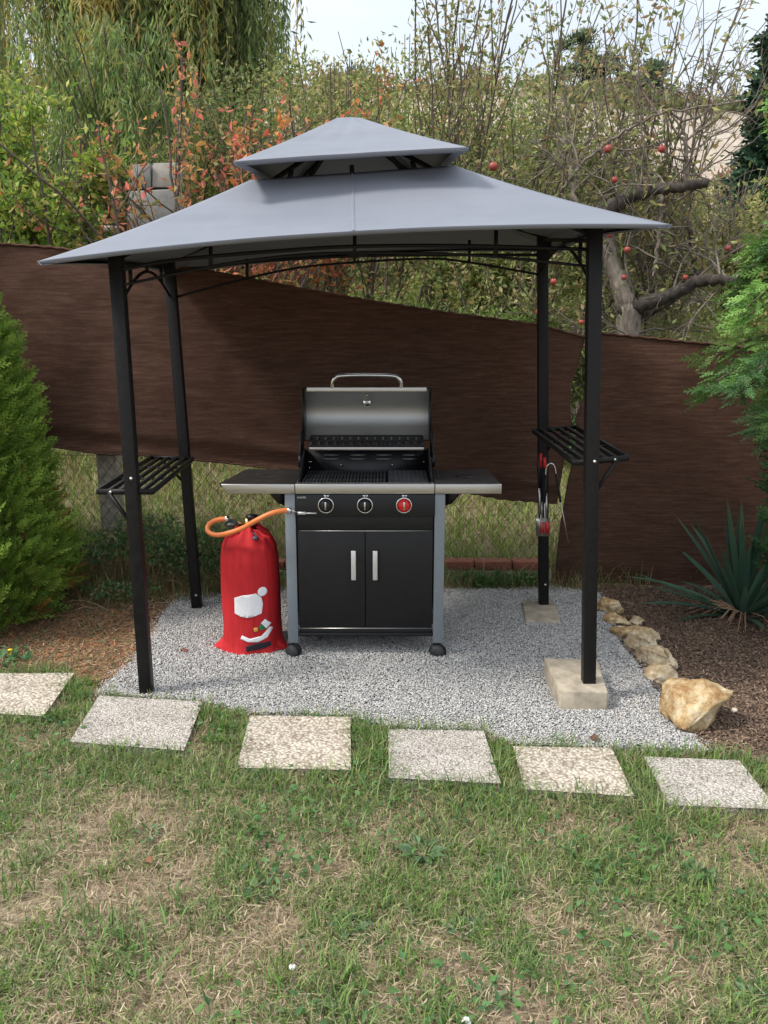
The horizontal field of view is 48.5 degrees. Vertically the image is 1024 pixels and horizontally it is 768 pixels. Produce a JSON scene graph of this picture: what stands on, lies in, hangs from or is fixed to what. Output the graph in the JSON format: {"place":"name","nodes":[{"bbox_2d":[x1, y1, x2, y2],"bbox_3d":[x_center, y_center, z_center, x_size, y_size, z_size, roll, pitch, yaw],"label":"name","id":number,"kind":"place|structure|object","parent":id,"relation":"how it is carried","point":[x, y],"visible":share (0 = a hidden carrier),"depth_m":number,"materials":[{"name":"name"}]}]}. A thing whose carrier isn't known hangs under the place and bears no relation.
{"place":"outdoors","nodes":[
{"label":"outdoors","id":0,"kind":"place"},
{"bbox_2d":[8,83,746,193],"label":"hillside","id":1,"kind":"structure","parent":0,"point":[731,147],"depth_m":36.47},
{"bbox_2d":[345,64,368,78],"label":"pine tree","id":2,"kind":"object","parent":1,"relation":"on","point":[353,67],"visible":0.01,"depth_m":45.51,"materials":[{"name":"green plant"}]},
{"bbox_2d":[10,54,747,203],"bbox_3d":[5.099,-16.253,38.358,55.535,11.206,31.958,0,12,0],"label":"hill scrub","id":3,"kind":"object","parent":1,"relation":"on","point":[680,106],"visible":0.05,"depth_m":39.37,"materials":[{"name":"green plant"}]},
{"bbox_2d":[551,25,616,92],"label":"pine tree","id":4,"kind":"object","parent":1,"relation":"on","point":[580,36],"visible":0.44,"depth_m":42.65,"materials":[{"name":"green plant"}]},
{"bbox_2d":[578,51,629,90],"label":"pine tree","id":5,"kind":"object","parent":1,"relation":"on","point":[617,70],"visible":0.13,"depth_m":43.48,"materials":[{"name":"green plant"}]},
{"bbox_2d":[618,56,675,97],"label":"pine tree","id":6,"kind":"object","parent":1,"relation":"on","point":[657,64],"visible":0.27,"depth_m":44.37,"materials":[{"name":"green plant"}]},
{"bbox_2d":[0,194,767,1023],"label":"ground","id":7,"kind":"structure","parent":0,"point":[44,990],"depth_m":2.38,"materials":[{"name":"green plant"}]},
{"bbox_2d":[0,0,47,129],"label":"willow tree","id":8,"kind":"object","parent":7,"relation":"on","point":[2,50],"visible":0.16,"depth_m":15.18,"materials":[{"name":"green plant"}]},
{"bbox_2d":[0,673,73,722],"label":"paving slab","id":9,"kind":"structure","parent":7,"relation":"on","point":[19,692],"depth_m":3.62,"materials":[{"name":"beige concrete"}]},
{"bbox_2d":[0,291,96,632],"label":"thuja","id":10,"kind":"object","parent":7,"relation":"on","point":[31,499],"visible":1,"depth_m":4.40,"materials":[{"name":"green plant"}]},
{"bbox_2d":[0,54,101,242],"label":"shrub","id":11,"kind":"object","parent":7,"relation":"on","point":[12,98],"visible":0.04,"depth_m":9.08,"materials":[{"name":"green plant"}]},
{"bbox_2d":[2,154,112,248],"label":"shrub","id":12,"kind":"object","parent":7,"relation":"on","point":[68,165],"visible":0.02,"depth_m":7.81,"materials":[{"name":"green plant"}]},
{"bbox_2d":[0,44,138,248],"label":"leafy shrub","id":13,"kind":"object","parent":7,"relation":"on","point":[11,229],"visible":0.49,"depth_m":5.93,"materials":[{"name":"green plant"}]},
{"bbox_2d":[0,598,170,684],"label":"litter bed","id":14,"kind":"object","parent":7,"relation":"on","point":[40,647],"visible":0.24,"depth_m":4.32,"materials":[{"name":"plant"}]},
{"bbox_2d":[0,640,32,667],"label":"flower","id":15,"kind":"object","parent":14,"relation":"on","point":[13,655],"visible":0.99,"depth_m":3.99,"materials":[{"name":"green plant"}]},
{"bbox_2d":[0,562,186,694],"bbox_3d":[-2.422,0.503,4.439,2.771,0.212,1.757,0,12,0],"label":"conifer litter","id":16,"kind":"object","parent":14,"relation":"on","point":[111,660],"visible":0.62,"depth_m":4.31,"materials":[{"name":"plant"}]},
{"bbox_2d":[10,576,220,614],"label":"dry stalks","id":17,"kind":"object","parent":16,"relation":"on","point":[132,601],"visible":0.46,"depth_m":4.76,"materials":[{"name":"plant"}]},
{"bbox_2d":[0,1,211,237],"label":"willow bush","id":18,"kind":"object","parent":7,"relation":"on","point":[105,98],"visible":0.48,"depth_m":7.74,"materials":[{"name":"green plant"}]},
{"bbox_2d":[100,226,120,232],"bbox_3d":[-2.100,-2.174,6.562,0.175,0.066,0.054,4,13,17],"label":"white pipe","id":19,"kind":"object","parent":7,"relation":"on","point":[106,229],"visible":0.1,"depth_m":6.55,"materials":[{"name":"plastic"}]},
{"bbox_2d":[96,455,125,552],"bbox_3d":[-1.659,-0.335,5.142,0.120,1.963,0.110,0,12,0],"label":"fence post","id":20,"kind":"object","parent":7,"relation":"on","point":[106,478],"visible":0.07,"depth_m":5.14,"materials":[{"name":"grey concrete"}]},
{"bbox_2d":[0,104,251,273],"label":"sapling","id":21,"kind":"object","parent":7,"relation":"on","point":[113,201],"visible":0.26,"depth_m":5.70,"materials":[{"name":"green plant"}]},
{"bbox_2d":[70,695,201,757],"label":"paving slab","id":22,"kind":"structure","parent":7,"relation":"on","point":[135,718],"depth_m":3.33,"materials":[{"name":"beige stone"}]},
{"bbox_2d":[127,820,163,844],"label":"broadleaf weed","id":23,"kind":"object","parent":7,"relation":"on","point":[151,835],"visible":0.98,"depth_m":2.65,"materials":[{"name":"green plant"}]},
{"bbox_2d":[0,0,315,201],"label":"willow tree","id":24,"kind":"object","parent":7,"relation":"on","point":[241,32],"visible":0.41,"depth_m":11.48,"materials":[{"name":"green plant"}]},
{"bbox_2d":[73,50,251,271],"bbox_3d":[-2.296,-3.480,9.408,2.398,2.873,1.405,6,14,26],"label":"shrub","id":25,"kind":"object","parent":7,"relation":"on","point":[210,189],"visible":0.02,"depth_m":9.11,"materials":[{"name":"orange plant"}]},
{"bbox_2d":[75,40,309,286],"bbox_3d":[-1.350,-2.031,6.309,1.788,2.581,1.238,-9,15,-35],"label":"sapling","id":26,"kind":"object","parent":7,"relation":"on","point":[174,109],"visible":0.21,"depth_m":6.02,"materials":[{"name":"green plant"}]},
{"bbox_2d":[40,21,372,276],"bbox_3d":[-1.234,-2.288,6.303,2.210,2.693,1.245,2,13,11],"label":"sapling","id":27,"kind":"object","parent":7,"relation":"on","point":[198,148],"visible":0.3,"depth_m":6.37,"materials":[{"name":"orange plant"}]},
{"bbox_2d":[153,54,316,283],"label":"shrub","id":28,"kind":"object","parent":7,"relation":"on","point":[231,116],"visible":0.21,"depth_m":8.73,"materials":[{"name":"green plant"}]},
{"bbox_2d":[136,187,336,286],"bbox_3d":[-1.077,-1.617,6.574,1.493,1.789,1.098,0,12,0],"label":"sapling","id":29,"kind":"object","parent":7,"relation":"on","point":[290,282],"visible":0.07,"depth_m":6.39,"materials":[{"name":"orange plant"}]},
{"bbox_2d":[241,876,278,902],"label":"broadleaf weed","id":30,"kind":"object","parent":7,"relation":"on","point":[250,890],"visible":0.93,"depth_m":2.38,"materials":[{"name":"green plant"}]},
{"bbox_2d":[226,98,359,289],"bbox_3d":[-0.598,-2.025,6.511,1.453,2.072,1.432,-5,13,-22],"label":"sapling","id":31,"kind":"object","parent":7,"relation":"on","point":[313,271],"visible":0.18,"depth_m":6.57,"materials":[{"name":"orange plant"}]},
{"bbox_2d":[237,716,350,777],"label":"paving slab","id":32,"kind":"structure","parent":7,"relation":"on","point":[312,741],"depth_m":3.17,"materials":[{"name":"beige concrete"}]},
{"bbox_2d":[237,89,366,291],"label":"fruit tree shoots","id":33,"kind":"object","parent":7,"relation":"on","point":[296,125],"visible":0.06,"depth_m":8.18,"materials":[{"name":"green plant"}]},
{"bbox_2d":[226,43,392,275],"bbox_3d":[-0.865,-4.571,11.378,2.695,3.048,1.792,0,12,0],"label":"shrub","id":34,"kind":"object","parent":7,"relation":"on","point":[293,70],"visible":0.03,"depth_m":11.09,"materials":[{"name":"green plant"}]},
{"bbox_2d":[215,37,418,294],"bbox_3d":[-0.599,-2.436,7.105,1.724,2.444,1.398,0,12,0],"label":"sapling","id":35,"kind":"object","parent":7,"relation":"on","point":[343,276],"visible":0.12,"depth_m":6.66,"materials":[{"name":"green plant"}]},
{"bbox_2d":[0,509,653,611],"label":"fence foot weeds","id":36,"kind":"object","parent":7,"relation":"on","point":[210,553],"visible":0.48,"depth_m":4.96,"materials":[{"name":"green plant"}]},
{"bbox_2d":[2,326,660,578],"bbox_3d":[-1.300,-0.314,5.080,5.802,1.552,0.010,0,12,0],"label":"chain link fence","id":37,"kind":"object","parent":7,"relation":"on","point":[281,507],"visible":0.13,"depth_m":5.14,"materials":[{"name":"metal"}]},
{"bbox_2d":[0,242,584,503],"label":"privacy screen","id":38,"kind":"object","parent":37,"relation":"attached to","point":[258,355],"visible":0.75,"depth_m":4.88,"materials":[{"name":"brown fabric"}]},
{"bbox_2d":[555,332,767,586],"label":"privacy screen","id":39,"kind":"object","parent":37,"relation":"attached to","point":[697,461],"visible":0.68,"depth_m":5.03,"materials":[{"name":"brown fabric"}]},
{"bbox_2d":[230,26,437,290],"bbox_3d":[-0.610,-3.890,10.015,2.548,3.078,1.888,0,12,0],"label":"shrub","id":40,"kind":"object","parent":7,"relation":"on","point":[364,98],"visible":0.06,"depth_m":9.54,"materials":[{"name":"green plant"}]},
{"bbox_2d":[326,906,372,941],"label":"broadleaf weed","id":41,"kind":"object","parent":7,"relation":"on","point":[365,922],"visible":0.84,"depth_m":2.23,"materials":[{"name":"green plant"}]},
{"bbox_2d":[283,65,423,305],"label":"fruit tree shoots","id":42,"kind":"object","parent":7,"relation":"on","point":[373,272],"visible":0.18,"depth_m":7.29,"materials":[{"name":"brown plant"}]},
{"bbox_2d":[2,213,767,581],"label":"bank grass","id":43,"kind":"structure","parent":7,"relation":"on","point":[270,499],"depth_m":5.58,"materials":[{"name":"green plant"}]},
{"bbox_2d":[127,163,182,227],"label":"rubble wall","id":44,"kind":"structure","parent":43,"relation":"on","point":[155,173],"depth_m":7.29,"materials":[{"name":"grey stone"}]},
{"bbox_2d":[274,22,514,278],"bbox_3d":[0.097,-4.350,10.966,2.980,3.205,2.352,0,12,0],"label":"shrub","id":45,"kind":"object","parent":7,"relation":"on","point":[322,86],"visible":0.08,"depth_m":10.37,"materials":[{"name":"green plant"}]},
{"bbox_2d":[279,558,551,584],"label":"wall","id":46,"kind":"structure","parent":7,"relation":"on","point":[516,563],"depth_m":5.17,"materials":[{"name":"brick"}]},
{"bbox_2d":[395,833,446,863],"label":"broadleaf weed","id":47,"kind":"object","parent":7,"relation":"on","point":[408,850],"visible":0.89,"depth_m":2.54,"materials":[{"name":"green plant"}]},
{"bbox_2d":[391,298,458,312],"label":"shrub","id":48,"kind":"object","parent":7,"relation":"on","point":[422,306],"depth_m":6.24,"materials":[{"name":"green plant"}]},
{"bbox_2d":[388,729,500,791],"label":"paving slab","id":49,"kind":"structure","parent":7,"relation":"on","point":[441,752],"depth_m":3.07,"materials":[{"name":"beige stone"}]},
{"bbox_2d":[442,916,482,941],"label":"broadleaf weed","id":50,"kind":"object","parent":7,"relation":"on","point":[452,930],"visible":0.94,"depth_m":2.23,"materials":[{"name":"green plant"}]},
{"bbox_2d":[461,1016,470,1023],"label":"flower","id":51,"kind":"object","parent":7,"relation":"on","point":[464,1018],"visible":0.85,"depth_m":1.92,"materials":[{"name":"white plant"}]},
{"bbox_2d":[375,57,572,303],"bbox_3d":[0.887,-3.311,9.092,2.542,2.838,2.060,0,12,0],"label":"shrub","id":52,"kind":"object","parent":7,"relation":"on","point":[527,127],"visible":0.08,"depth_m":8.97,"materials":[{"name":"green plant"}]},
{"bbox_2d":[467,977,512,1012],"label":"broadleaf weed","id":53,"kind":"object","parent":7,"relation":"on","point":[491,985],"visible":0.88,"depth_m":2.01,"materials":[{"name":"green plant"}]},
{"bbox_2d":[403,0,599,311],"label":"fruit tree shoots","id":54,"kind":"object","parent":7,"relation":"on","point":[478,96],"visible":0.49,"depth_m":6.93,"materials":[{"name":"green plant"}]},
{"bbox_2d":[256,264,767,411],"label":"bank weeds","id":55,"kind":"object","parent":7,"relation":"on","point":[410,297],"visible":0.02,"depth_m":7.65,"materials":[{"name":"green plant"}]},
{"bbox_2d":[419,243,605,325],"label":"shrub","id":56,"kind":"object","parent":7,"relation":"on","point":[507,280],"visible":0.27,"depth_m":6.94,"materials":[{"name":"green plant"}]},
{"bbox_2d":[458,303,584,390],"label":"shrub","id":57,"kind":"object","parent":7,"relation":"on","point":[507,315],"visible":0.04,"depth_m":6.32,"materials":[{"name":"green plant"}]},
{"bbox_2d":[430,162,622,380],"bbox_3d":[1.053,-1.739,6.423,1.448,1.849,0.692,2,12,9],"label":"shrub","id":58,"kind":"object","parent":7,"relation":"on","point":[552,290],"visible":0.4,"depth_m":6.44,"materials":[{"name":"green plant"}]},
{"bbox_2d":[424,49,629,280],"bbox_3d":[1.575,-4.212,10.774,2.885,2.929,2.082,0,12,0],"label":"shrub","id":59,"kind":"object","parent":7,"relation":"on","point":[540,79],"visible":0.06,"depth_m":10.21,"materials":[{"name":"green plant"}]},
{"bbox_2d":[409,0,651,316],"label":"fruit tree shoots","id":60,"kind":"object","parent":7,"relation":"on","point":[510,103],"visible":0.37,"depth_m":6.87,"materials":[{"name":"green plant"}]},
{"bbox_2d":[522,601,560,624],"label":"concrete block","id":61,"kind":"structure","parent":7,"relation":"on","point":[535,611],"depth_m":4.62,"materials":[{"name":"beige concrete"}]},
{"bbox_2d":[565,400,579,467],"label":"shrub","id":62,"kind":"object","parent":7,"relation":"on","point":[575,411],"visible":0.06,"depth_m":5.94,"materials":[{"name":"green plant"}]},
{"bbox_2d":[513,746,633,803],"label":"paving slab","id":63,"kind":"structure","parent":7,"relation":"on","point":[552,765],"depth_m":2.98,"materials":[{"name":"beige concrete"}]},
{"bbox_2d":[544,658,607,710],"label":"concrete block","id":64,"kind":"structure","parent":7,"relation":"on","point":[569,689],"depth_m":3.52,"materials":[{"name":"beige concrete"}]},
{"bbox_2d":[510,118,676,303],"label":"shrub","id":65,"kind":"object","parent":7,"relation":"on","point":[585,198],"visible":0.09,"depth_m":8.23,"materials":[{"name":"green plant"}]},
{"bbox_2d":[483,0,767,395],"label":"apple tree","id":66,"kind":"object","parent":7,"relation":"on","point":[630,311],"visible":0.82,"depth_m":6.19,"materials":[{"name":"grey plant"}]},
{"bbox_2d":[539,0,722,335],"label":"fruit tree shoots","id":67,"kind":"object","parent":7,"relation":"on","point":[642,276],"visible":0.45,"depth_m":6.29,"materials":[{"name":"brown plant"}]},
{"bbox_2d":[569,171,739,320],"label":"shrub","id":68,"kind":"object","parent":7,"relation":"on","point":[677,208],"visible":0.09,"depth_m":7.91,"materials":[{"name":"green plant"}]},
{"bbox_2d":[597,585,767,763],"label":"mulch","id":69,"kind":"object","parent":7,"relation":"on","point":[691,664],"visible":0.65,"depth_m":4.12,"materials":[{"name":"wood"}]},
{"bbox_2d":[597,596,623,613],"bbox_3d":[1.234,0.520,4.667,0.111,0.119,0.146,-10,16,-39],"label":"rock","id":70,"kind":"object","parent":69,"relation":"on","point":[606,604],"visible":0.9,"depth_m":4.63,"materials":[{"name":"stone"}]},
{"bbox_2d":[603,612,631,624],"bbox_3d":[1.232,0.560,4.501,0.154,0.058,0.092,4,13,19],"label":"rock","id":71,"kind":"object","parent":69,"relation":"on","point":[613,618],"visible":1,"depth_m":4.48,"materials":[{"name":"stone"}]},
{"bbox_2d":[609,625,660,640],"bbox_3d":[1.266,0.610,4.308,0.257,0.087,0.104,6,14,24],"label":"rock","id":72,"kind":"object","parent":69,"relation":"on","point":[619,631],"visible":0.68,"depth_m":4.29,"materials":[{"name":"stone"}]},
{"bbox_2d":[629,615,644,625],"bbox_3d":[1.327,0.580,4.517,0.096,0.073,0.103,-10,16,-39],"label":"rock","id":73,"kind":"object","parent":69,"relation":"on","point":[635,620],"visible":0.69,"depth_m":4.48,"materials":[{"name":"stone"}]},
{"bbox_2d":[624,631,657,650],"bbox_3d":[1.258,0.634,4.154,0.176,0.114,0.083,6,14,24],"label":"rock","id":74,"kind":"object","parent":69,"relation":"on","point":[633,639],"visible":0.69,"depth_m":4.13,"materials":[{"name":"stone"}]},
{"bbox_2d":[635,644,677,669],"bbox_3d":[1.260,0.673,3.951,0.091,0.118,0.233,-7,14,-29],"label":"rock","id":75,"kind":"object","parent":69,"relation":"on","point":[656,654],"visible":0.84,"depth_m":3.92,"materials":[{"name":"stone"}]},
{"bbox_2d":[644,663,677,683],"bbox_3d":[1.222,0.717,3.765,0.153,0.111,0.098,5,13,23],"label":"rock","id":76,"kind":"object","parent":69,"relation":"on","point":[659,673],"visible":0.87,"depth_m":3.74,"materials":[{"name":"stone"}]},
{"bbox_2d":[623,498,767,633],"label":"yucca","id":77,"kind":"object","parent":69,"relation":"on","point":[742,592],"visible":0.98,"depth_m":4.55,"materials":[{"name":"green plant"}]},
{"bbox_2d":[659,677,732,732],"bbox_3d":[1.235,0.749,3.396,0.251,0.203,0.255,-3,13,-12],"label":"rock","id":78,"kind":"object","parent":69,"relation":"on","point":[689,705],"visible":0.96,"depth_m":3.31,"materials":[{"name":"stone"}]},
{"bbox_2d":[679,90,767,459],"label":"conifer","id":79,"kind":"object","parent":69,"relation":"on","point":[753,291],"visible":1,"depth_m":3.85,"materials":[{"name":"green plant"}]},
{"bbox_2d":[746,438,767,573],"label":"conifer","id":80,"kind":"object","parent":69,"relation":"on","point":[764,518],"visible":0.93,"depth_m":4.42,"materials":[{"name":"green plant"}]},
{"bbox_2d":[615,0,767,337],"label":"fruit tree shoots","id":81,"kind":"object","parent":7,"relation":"on","point":[659,138],"visible":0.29,"depth_m":6.62,"materials":[{"name":"brown plant"}]},
{"bbox_2d":[678,857,720,883],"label":"broadleaf weed","id":82,"kind":"object","parent":7,"relation":"on","point":[693,864],"visible":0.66,"depth_m":2.45,"materials":[{"name":"green plant"}]},
{"bbox_2d":[644,756,767,817],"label":"paving slab","id":83,"kind":"structure","parent":7,"relation":"on","point":[691,776],"depth_m":2.89,"materials":[{"name":"beige concrete"}]},
{"bbox_2d":[650,156,767,335],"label":"shrub","id":84,"kind":"object","parent":7,"relation":"on","point":[722,242],"visible":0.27,"depth_m":7.88,"materials":[{"name":"green plant"}]},
{"bbox_2d":[707,13,767,265],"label":"conifer","id":85,"kind":"object","parent":7,"relation":"on","point":[753,151],"visible":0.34,"depth_m":11.11,"materials":[{"name":"green plant"}]},
{"bbox_2d":[729,971,767,1009],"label":"broadleaf weed","id":86,"kind":"object","parent":7,"relation":"on","point":[740,980],"visible":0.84,"depth_m":2.02,"materials":[{"name":"green plant"}]},
{"bbox_2d":[5,0,767,109],"label":"sky","id":87,"kind":"structure","parent":0,"point":[354,20],"materials":[{"name":"white"}]},
{"bbox_2d":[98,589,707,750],"bbox_3d":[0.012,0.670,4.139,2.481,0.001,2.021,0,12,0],"label":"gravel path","id":88,"kind":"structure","parent":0,"point":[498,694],"depth_m":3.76,"materials":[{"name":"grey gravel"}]},
{"bbox_2d":[37,117,671,697],"bbox_3d":[-0.116,-0.525,4.031,2.245,2.486,1.902,0,12,0],"label":"grill gazebo","id":89,"kind":"object","parent":88,"relation":"on","point":[349,187],"visible":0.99,"depth_m":3.35,"materials":[{"name":"metal"}]},
{"bbox_2d":[537,455,541,534],"bbox_3d":[0.808,-0.085,4.434,0.039,0.421,0.018,0,12,0],"label":"meat fork","id":90,"kind":"object","parent":89,"relation":"hanging from","point":[538,472],"visible":1,"depth_m":4.42,"materials":[{"name":"silver metal"}]},
{"bbox_2d":[535,453,549,535],"bbox_3d":[0.832,-0.088,4.439,0.076,0.441,0.030,0,12,0],"label":"spatula","id":91,"kind":"object","parent":89,"relation":"hanging from","point":[547,523],"visible":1,"depth_m":4.47,"materials":[{"name":"silver metal"}]},
{"bbox_2d":[543,457,548,517],"bbox_3d":[0.832,-0.123,4.413,0.040,0.323,0.024,-8,15,-34],"label":"basting brush","id":92,"kind":"object","parent":89,"relation":"hanging from","point":[547,470],"visible":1,"depth_m":4.41,"materials":[{"name":"silver metal"}]},
{"bbox_2d":[543,463,568,542],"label":"tongs","id":93,"kind":"object","parent":89,"relation":"hanging from","point":[545,488],"visible":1,"depth_m":4.41,"materials":[{"name":"metal"}]},
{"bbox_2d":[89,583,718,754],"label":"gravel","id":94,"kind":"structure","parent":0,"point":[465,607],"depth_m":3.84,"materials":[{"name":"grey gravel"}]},
{"bbox_2d":[214,514,286,656],"bbox_3d":[-0.651,0.337,4.117,0.322,0.666,0.314,-9,15,-37],"label":"gas bottle sack","id":95,"kind":"object","parent":94,"relation":"on","point":[250,592],"visible":0.99,"depth_m":4.03,"materials":[{"name":"red fabric"}]},
{"bbox_2d":[219,373,501,656],"bbox_3d":[-0.109,-0.004,4.215,1.288,1.324,0.691,0,12,0],"label":"gas grill","id":96,"kind":"object","parent":94,"relation":"on","point":[365,533],"visible":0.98,"depth_m":4.00,"materials":[{"name":"black metal"}]},
{"bbox_2d":[205,507,296,536],"bbox_3d":[-0.621,0.045,3.932,0.439,0.151,0.114,4,13,19],"label":"gas hose","id":97,"kind":"object","parent":96,"relation":"attached to","point":[211,522],"visible":1,"depth_m":3.90,"materials":[{"name":"orange rubber"}]},
{"bbox_2d":[297,531,364,627],"bbox_3d":[-0.244,0.320,3.981,0.312,0.466,0.046,0,12,0],"label":"door","id":98,"kind":"structure","parent":96,"relation":"in","point":[331,564],"depth_m":3.98,"materials":[{"name":"black metal"}]},
{"bbox_2d":[365,531,432,627],"bbox_3d":[0.070,0.320,3.981,0.312,0.466,0.046,0,12,0],"label":"door","id":99,"kind":"structure","parent":96,"relation":"in","point":[399,564],"depth_m":3.98,"materials":[{"name":"black metal"}]},
{"bbox_2d":[590,733,599,739],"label":"dry leaf","id":100,"kind":"object","parent":94,"relation":"on","point":[594,735],"visible":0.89,"depth_m":3.22,"materials":[{"name":"brown plant"}]}
]}

